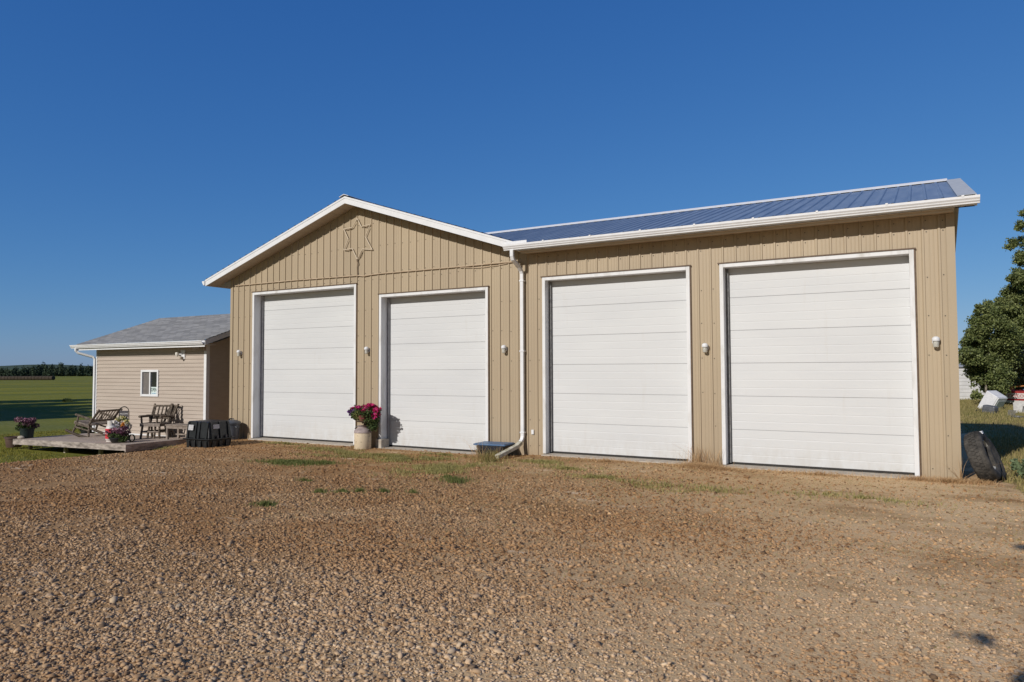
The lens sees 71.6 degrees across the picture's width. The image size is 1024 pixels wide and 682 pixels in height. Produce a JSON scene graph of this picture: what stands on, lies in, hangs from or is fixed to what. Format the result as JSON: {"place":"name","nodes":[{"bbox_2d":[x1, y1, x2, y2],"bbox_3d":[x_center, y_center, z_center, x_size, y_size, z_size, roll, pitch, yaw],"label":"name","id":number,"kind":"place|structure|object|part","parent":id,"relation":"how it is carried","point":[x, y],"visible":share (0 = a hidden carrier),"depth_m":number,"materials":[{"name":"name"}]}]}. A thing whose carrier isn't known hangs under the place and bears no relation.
{"place":"outdoors","nodes":[
{"label":"outdoors","id":0,"kind":"place"},
{"bbox_2d":[0,364,92,370],"bbox_3d":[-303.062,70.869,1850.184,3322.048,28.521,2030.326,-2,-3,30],"label":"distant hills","id":1,"kind":"structure","parent":0,"point":[10,367],"depth_m":1748.11,"materials":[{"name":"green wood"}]},
{"bbox_2d":[234,457,478,508],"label":"grass","id":2,"kind":"structure","parent":0,"point":[301,462],"depth_m":11.67,"materials":[{"name":"plant"}]},
{"bbox_2d":[0,375,1023,681],"bbox_3d":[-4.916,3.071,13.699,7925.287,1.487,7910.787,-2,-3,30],"label":"ground","id":3,"kind":"structure","parent":0,"point":[44,405],"depth_m":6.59,"materials":[{"name":"beige gravel"}]},
{"bbox_2d":[0,362,92,375],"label":"woods","id":4,"kind":"object","parent":3,"relation":"on","point":[42,370],"visible":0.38,"depth_m":493.84,"materials":[{"name":"green plant"}]},
{"bbox_2d":[0,429,95,462],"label":"lawn","id":5,"kind":"structure","parent":3,"relation":"on","point":[11,452],"depth_m":20.97,"materials":[{"name":"green plant"}]},
{"bbox_2d":[4,436,21,447],"bbox_3d":[-15.722,3.182,22.430,0.530,0.330,0.530,-2,-3,30],"label":"planter pot","id":6,"kind":"object","parent":5,"relation":"on","point":[9,441],"visible":0.7,"depth_m":22.22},
{"bbox_2d":[62,398,73,401],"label":"field shrub","id":7,"kind":"object","parent":3,"relation":"on","point":[67,400],"visible":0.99,"depth_m":59.90,"materials":[{"name":"green plant"}]},
{"bbox_2d":[13,433,186,454],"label":"deck","id":8,"kind":"structure","parent":3,"relation":"on","point":[97,441],"depth_m":20.50,"materials":[{"name":"grey wood"}]},
{"bbox_2d":[14,417,39,437],"bbox_3d":[-15.161,2.699,22.222,0.638,0.672,0.613,-2,-3,30],"label":"flower pot","id":9,"kind":"object","parent":8,"relation":"on","point":[25,427],"visible":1,"depth_m":22.09,"materials":[{"name":"purple plant"}]},
{"bbox_2d":[65,408,121,436],"bbox_3d":[-13.332,2.635,22.660,1.185,0.978,1.110,-1,-2,9],"label":"rocking bench","id":10,"kind":"object","parent":8,"relation":"on","point":[93,421],"visible":0.86,"depth_m":22.32,"materials":[{"name":"brown wood"}]},
{"bbox_2d":[105,420,116,441],"bbox_3d":[-11.413,2.565,20.222,0.290,0.594,0.293,-2,-3,30],"label":"propane tank","id":11,"kind":"object","parent":8,"relation":"on","point":[110,424],"visible":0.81,"depth_m":20.14,"materials":[{"name":"white metal"}]},
{"bbox_2d":[105,426,130,442],"bbox_3d":[-10.943,2.599,19.786,0.712,0.464,0.584,-2,-3,30],"label":"flower pot","id":12,"kind":"object","parent":8,"relation":"on","point":[119,435],"visible":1,"depth_m":19.66,"materials":[{"name":"purple plastic"}]},
{"bbox_2d":[119,406,128,430],"bbox_3d":[-11.288,2.412,20.662,0.311,1.033,0.031,0,-2,2],"label":"welcome stand","id":13,"kind":"object","parent":8,"relation":"on","point":[123,413],"visible":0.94,"depth_m":20.66,"materials":[{"name":"black metal"}]},
{"bbox_2d":[115,416,129,429],"bbox_3d":[-11.316,2.407,20.620,0.469,0.499,0.159,0,-2,2],"label":"wreath","id":14,"kind":"object","parent":13,"relation":"hanging from","point":[126,420],"visible":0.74,"depth_m":20.59,"materials":[{"name":"yellow plant"}]},
{"bbox_2d":[138,403,173,438],"bbox_3d":[-10.639,2.395,21.294,0.710,1.019,0.750,0,-2,5],"label":"log chair","id":15,"kind":"object","parent":8,"relation":"on","point":[154,424],"visible":0.94,"depth_m":21.06,"materials":[{"name":"brown wood"}]},
{"bbox_2d":[146,404,178,438],"bbox_3d":[-10.514,2.400,21.410,0.690,1.019,0.750,-3,-3,45],"label":"log chair","id":16,"kind":"object","parent":8,"relation":"on","point":[173,413],"visible":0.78,"depth_m":21.34,"materials":[{"name":"brown wood"}]},
{"bbox_2d":[165,423,187,439],"bbox_3d":[-9.528,2.640,20.586,0.880,0.455,0.493,-1,-3,22],"label":"side table","id":17,"kind":"object","parent":8,"relation":"on","point":[178,426],"visible":0.54,"depth_m":20.51,"materials":[{"name":"brown wood"}]},
{"bbox_2d":[69,314,229,436],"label":"shed","id":18,"kind":"structure","parent":3,"relation":"on","point":[129,372],"depth_m":22.29,"materials":[{"name":"plastic"}]},
{"bbox_2d":[140,370,158,396],"bbox_3d":[-11.406,1.329,22.419,0.901,0.839,0.095,-2,-3,30],"label":"window","id":19,"kind":"structure","parent":18,"relation":"in","point":[149,378],"depth_m":22.41,"materials":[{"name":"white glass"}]},
{"bbox_2d":[151,387,156,393],"bbox_3d":[-11.238,1.561,22.308,0.290,0.235,0.012,-2,-3,30],"label":"open sign","id":20,"kind":"object","parent":18,"relation":"in","point":[153,390],"visible":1,"depth_m":22.32,"materials":[{"name":"white paper"}]},
{"bbox_2d":[175,350,184,359],"bbox_3d":[-10.092,0.418,21.586,0.310,0.290,0.160,-2,-3,30],"label":"security light","id":21,"kind":"object","parent":18,"relation":"attached to","point":[182,356],"visible":1,"depth_m":21.57,"materials":[{"name":"white plastic"}]},
{"bbox_2d":[183,419,234,447],"bbox_3d":[-7.508,2.294,17.614,0.920,0.642,0.800,-1,-3,27],"label":"storage box","id":22,"kind":"object","parent":3,"relation":"on","point":[209,433],"visible":0.88,"depth_m":17.34,"materials":[{"name":"black plastic"}]},
{"bbox_2d":[229,418,240,439],"bbox_3d":[-7.588,2.379,19.216,0.487,0.580,0.487,0,-2,-15],"label":"garbage can","id":23,"kind":"object","parent":3,"relation":"on","point":[235,426],"visible":0.59,"depth_m":19.09,"materials":[{"name":"grey plastic"}]},
{"bbox_2d":[354,425,371,448],"bbox_3d":[-3.539,2.276,16.852,0.407,0.555,0.407,0,-2,-15],"label":"milk can","id":24,"kind":"object","parent":3,"relation":"on","point":[362,437],"visible":0.91,"depth_m":16.69,"materials":[{"name":"grey metal"}]},
{"bbox_2d":[347,403,381,431],"bbox_3d":[-3.491,1.806,16.850,1.024,0.699,0.685,-2,-3,30],"label":"flower basket","id":25,"kind":"object","parent":24,"relation":"on","point":[367,414],"visible":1,"depth_m":16.68,"materials":[{"name":"pink plant"}]},
{"bbox_2d":[472,446,508,461],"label":"green weeds","id":26,"kind":"object","parent":3,"relation":"on","point":[492,456],"visible":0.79,"depth_m":13.92,"materials":[{"name":"green plant"}]},
{"bbox_2d":[473,441,514,456],"bbox_3d":[-0.374,2.319,15.049,0.750,0.326,0.510,-1,-3,26],"label":"storage tub","id":27,"kind":"object","parent":3,"relation":"on","point":[495,446],"visible":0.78,"depth_m":14.89,"materials":[{"name":"plastic"}]},
{"bbox_2d":[151,441,1006,512],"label":"grass","id":28,"kind":"structure","parent":3,"relation":"on","point":[435,468],"depth_m":13.07,"materials":[{"name":"plant"}]},
{"bbox_2d":[202,178,979,479],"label":"barn","id":29,"kind":"structure","parent":3,"relation":"on","point":[816,323],"depth_m":14.25,"materials":[{"name":"beige metal"}]},
{"bbox_2d":[248,283,356,445],"bbox_3d":[-5.396,0.626,18.523,3.799,4.583,0.530,-2,-3,30],"label":"overhead door","id":30,"kind":"structure","parent":29,"relation":"in","point":[290,322],"depth_m":18.73,"materials":[{"name":"white metal"}]},
{"bbox_2d":[344,218,371,276],"bbox_3d":[-3.811,-2.315,17.549,0.945,1.455,0.044,-2,-3,30],"label":"star decoration","id":31,"kind":"object","parent":29,"relation":"attached to","point":[352,248],"visible":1,"depth_m":17.54,"materials":[{"name":"metal"}]},
{"bbox_2d":[364,347,369,353],"bbox_3d":[-3.529,0.227,17.263,0.114,0.180,0.134,-2,-3,30],"label":"wall lamp","id":32,"kind":"object","parent":29,"relation":"attached to","point":[367,350],"visible":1,"depth_m":17.22,"materials":[{"name":"white plastic"}]},
{"bbox_2d":[235,261,519,285],"bbox_3d":[-3.765,-1.560,17.486,9.127,0.193,0.063,-2,-3,30],"label":"light cable","id":33,"kind":"object","parent":29,"relation":"attached to","point":[394,272],"visible":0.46,"depth_m":16.80,"materials":[{"name":"brown metal"}]},
{"bbox_2d":[378,285,488,454],"bbox_3d":[-1.803,0.690,16.437,3.156,4.294,0.510,-2,-3,30],"label":"overhead door","id":34,"kind":"structure","parent":29,"relation":"in","point":[454,376],"depth_m":16.60,"materials":[{"name":"white metal"}]},
{"bbox_2d":[501,345,507,352],"bbox_3d":[-0.173,0.175,15.330,0.114,0.180,0.134,-2,-3,30],"label":"wall lamp","id":35,"kind":"object","parent":29,"relation":"attached to","point":[504,348],"visible":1,"depth_m":15.29,"materials":[{"name":"white plastic"}]},
{"bbox_2d":[540,265,692,463],"bbox_3d":[2.046,0.484,14.197,3.195,4.316,0.460,-2,-3,30],"label":"overhead door","id":36,"kind":"structure","parent":29,"relation":"in","point":[601,416],"depth_m":14.27,"materials":[{"name":"white metal"}]},
{"bbox_2d":[702,343,708,352],"bbox_3d":[3.579,0.128,13.169,0.114,0.180,0.134,-2,-3,30],"label":"wall lamp","id":37,"kind":"object","parent":29,"relation":"attached to","point":[705,347],"visible":1,"depth_m":13.12,"materials":[{"name":"white plastic"}]},
{"bbox_2d":[717,247,920,478],"bbox_3d":[5.242,0.398,12.359,3.190,4.312,0.460,-2,-3,30],"label":"overhead door","id":38,"kind":"structure","parent":29,"relation":"in","point":[875,429],"depth_m":12.40,"materials":[{"name":"white metal"}]},
{"bbox_2d":[932,336,939,347],"bbox_3d":[6.764,0.016,11.337,0.114,0.180,0.134,-2,-3,30],"label":"wall lamp","id":39,"kind":"object","parent":29,"relation":"attached to","point":[935,341],"visible":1,"depth_m":11.29,"materials":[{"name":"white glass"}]},
{"bbox_2d":[231,439,1019,487],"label":"dry grass","id":40,"kind":"structure","parent":3,"relation":"on","point":[717,467],"depth_m":12.05,"materials":[{"name":"brown plant"}]},
{"bbox_2d":[460,436,1000,480],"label":"tall weeds","id":41,"kind":"object","parent":3,"relation":"on","point":[696,460],"visible":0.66,"depth_m":13.11,"materials":[{"name":"green plant"}]},
{"bbox_2d":[959,363,984,400],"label":"shed","id":42,"kind":"structure","parent":3,"relation":"on","point":[965,390],"depth_m":43.03,"materials":[{"name":"white metal"}]},
{"bbox_2d":[963,431,1001,481],"bbox_3d":[7.363,1.805,11.116,0.267,0.794,0.794,-27,-20,39],"label":"truck tyre","id":43,"kind":"object","parent":3,"relation":"on","point":[976,443],"visible":0.95,"depth_m":10.89,"materials":[{"name":"rubber"}]},
{"bbox_2d":[982,405,997,413],"bbox_3d":[20.846,2.993,30.979,0.376,0.370,0.536,1,5,-28],"label":"fuel tank","id":44,"kind":"object","parent":3,"relation":"on","point":[987,408],"visible":0.73,"depth_m":30.83,"materials":[{"name":"grey metal"}]},
{"bbox_2d":[958,249,1023,400],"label":"tree","id":45,"kind":"object","parent":3,"relation":"on","point":[980,353],"visible":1,"depth_m":35.54,"materials":[{"name":"green plant"}]},
{"bbox_2d":[978,390,1007,407],"bbox_3d":[22.816,2.935,33.726,0.672,0.974,0.666,1,28,-22],"label":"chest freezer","id":46,"kind":"object","parent":3,"relation":"on","point":[996,398],"visible":0.53,"depth_m":33.48,"materials":[{"name":"white metal"}]},
{"bbox_3d":[22.910,3.067,33.491,0.650,0.918,0.062,1,28,-22],"label":"door","id":47,"kind":"part","parent":46,"relation":"part of","materials":[{"name":"white metal"}]},
{"bbox_2d":[985,439,1006,480],"bbox_3d":[7.688,1.911,11.410,0.206,0.714,0.714,-27,-19,36],"label":"wheel","id":48,"kind":"object","parent":3,"relation":"on","point":[988,449],"visible":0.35,"depth_m":11.20,"materials":[{"name":"rubber"}]},
{"bbox_2d":[979,208,1023,394],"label":"aspen tree","id":49,"kind":"object","parent":3,"relation":"on","point":[1013,244],"visible":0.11,"depth_m":39.86,"materials":[{"name":"green plant"}]},
{"bbox_2d":[1004,390,1023,403],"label":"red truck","id":50,"kind":"object","parent":3,"relation":"on","point":[1013,396],"visible":0.87,"depth_m":35.98,"materials":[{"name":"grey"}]},
{"bbox_2d":[1010,458,1023,477],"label":"thistle plant","id":51,"kind":"object","parent":3,"relation":"on","point":[1015,465],"visible":1,"depth_m":11.42,"materials":[{"name":"green plant"}]},
{"bbox_2d":[1013,401,1023,412],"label":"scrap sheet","id":52,"kind":"object","parent":3,"relation":"on","point":[1018,405],"visible":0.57,"depth_m":31.11,"materials":[{"name":"white metal"}]},
{"bbox_2d":[0,0,1023,365],"label":"sky","id":53,"kind":"structure","parent":0,"point":[148,147],"materials":[{"name":"blue"}]},
{"bbox_2d":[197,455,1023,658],"bbox_3d":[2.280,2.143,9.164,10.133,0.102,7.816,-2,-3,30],"label":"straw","id":54,"kind":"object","parent":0,"point":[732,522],"visible":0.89,"depth_m":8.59,"materials":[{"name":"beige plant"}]},
{"bbox_2d":[960,398,1023,491],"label":"grass","id":55,"kind":"structure","parent":0,"point":[967,405],"depth_m":23.47,"materials":[{"name":"green plant"}]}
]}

